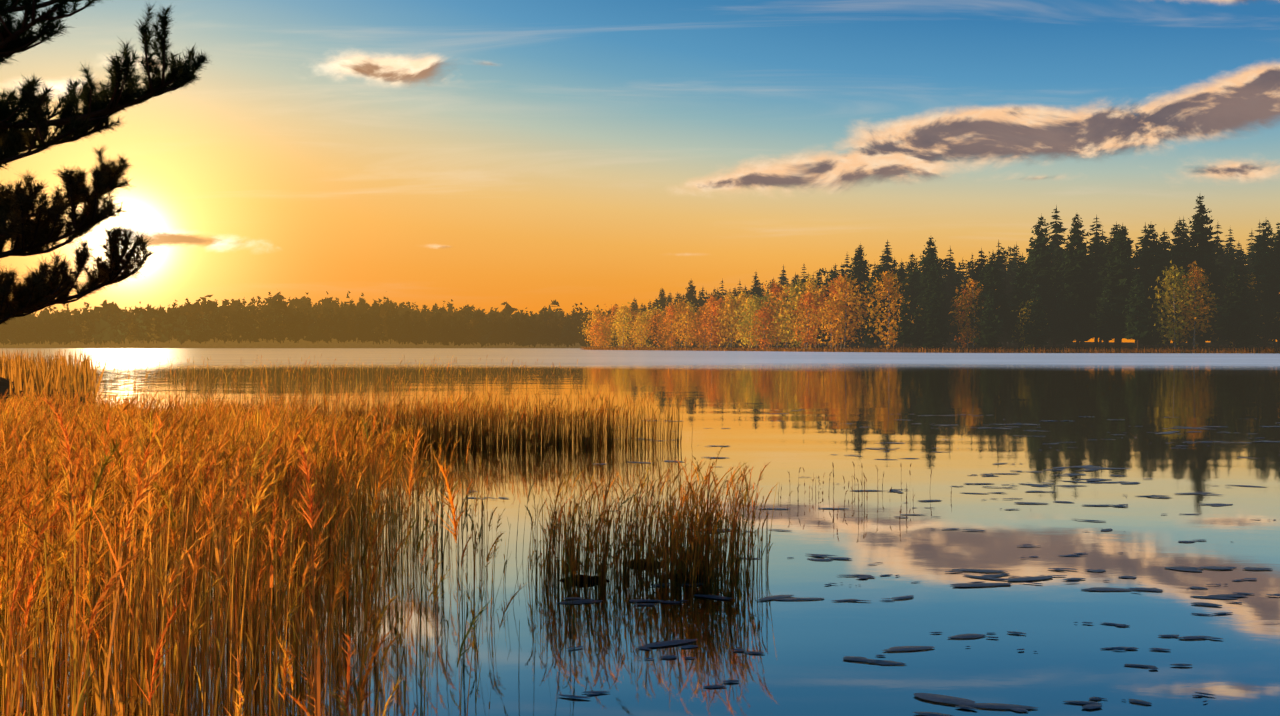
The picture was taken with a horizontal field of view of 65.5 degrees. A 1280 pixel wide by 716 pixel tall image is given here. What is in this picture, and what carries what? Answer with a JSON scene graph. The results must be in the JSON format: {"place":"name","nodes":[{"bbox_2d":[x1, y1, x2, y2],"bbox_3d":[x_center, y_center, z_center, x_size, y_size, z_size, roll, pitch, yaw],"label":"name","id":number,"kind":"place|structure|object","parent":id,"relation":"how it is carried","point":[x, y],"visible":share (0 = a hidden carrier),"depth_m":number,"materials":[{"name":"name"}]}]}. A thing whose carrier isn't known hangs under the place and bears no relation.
{"place":"outdoors","nodes":[
{"label":"outdoors","id":0,"kind":"place"},
{"bbox_2d":[0,348,1279,715],"bbox_3d":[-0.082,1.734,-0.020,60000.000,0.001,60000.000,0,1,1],"label":"lake water","id":1,"kind":"structure","parent":0,"point":[1052,658],"depth_m":9.06,"materials":[{"name":"blue liquid"}]},
{"bbox_2d":[0,354,951,715],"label":"reed bed","id":2,"kind":"object","parent":1,"relation":"on","point":[106,484],"visible":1,"depth_m":5.25,"materials":[{"name":"brown plant"}]},
{"bbox_2d":[387,409,1279,715],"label":"lily pads","id":3,"kind":"object","parent":1,"relation":"on","point":[963,703],"visible":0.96,"depth_m":7.03,"materials":[{"name":"plant"}]},
{"bbox_2d":[0,336,1279,410],"bbox_3d":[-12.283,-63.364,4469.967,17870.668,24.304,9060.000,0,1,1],"label":"terrain","id":4,"kind":"structure","parent":0,"point":[211,343],"depth_m":699.38,"materials":[{"name":"brown soil"}]},
{"bbox_2d":[0,0,210,324],"bbox_3d":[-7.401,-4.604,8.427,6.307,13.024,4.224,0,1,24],"label":"tree branches","id":5,"kind":"object","parent":4,"relation":"on","point":[113,108],"visible":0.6,"depth_m":8.61,"materials":[{"name":"brown plant"}]},
{"bbox_2d":[0,289,683,347],"bbox_3d":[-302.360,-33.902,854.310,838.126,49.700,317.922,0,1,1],"label":"shore forest","id":6,"kind":"object","parent":4,"relation":"on","point":[326,321],"visible":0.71,"depth_m":717.11,"materials":[{"name":"green plant"}]},
{"bbox_2d":[595,196,1279,349],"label":"forest trunks","id":7,"kind":"object","parent":4,"relation":"on","point":[1118,342],"visible":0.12,"depth_m":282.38,"materials":[{"name":"brown plant"}]},
{"bbox_2d":[578,260,1279,349],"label":"autumn trees","id":8,"kind":"object","parent":7,"relation":"attached to","point":[775,325],"visible":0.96,"depth_m":309.17,"materials":[{"name":"orange plant"}]},
{"bbox_2d":[0,346,1279,405],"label":"shore reed fringe","id":9,"kind":"object","parent":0,"point":[19,369],"visible":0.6,"depth_m":39.54,"materials":[{"name":"brown plant"}]},
{"bbox_2d":[0,0,1279,342],"label":"sky","id":10,"kind":"structure","parent":0,"point":[482,154],"materials":[{"name":"orange"}]}
]}

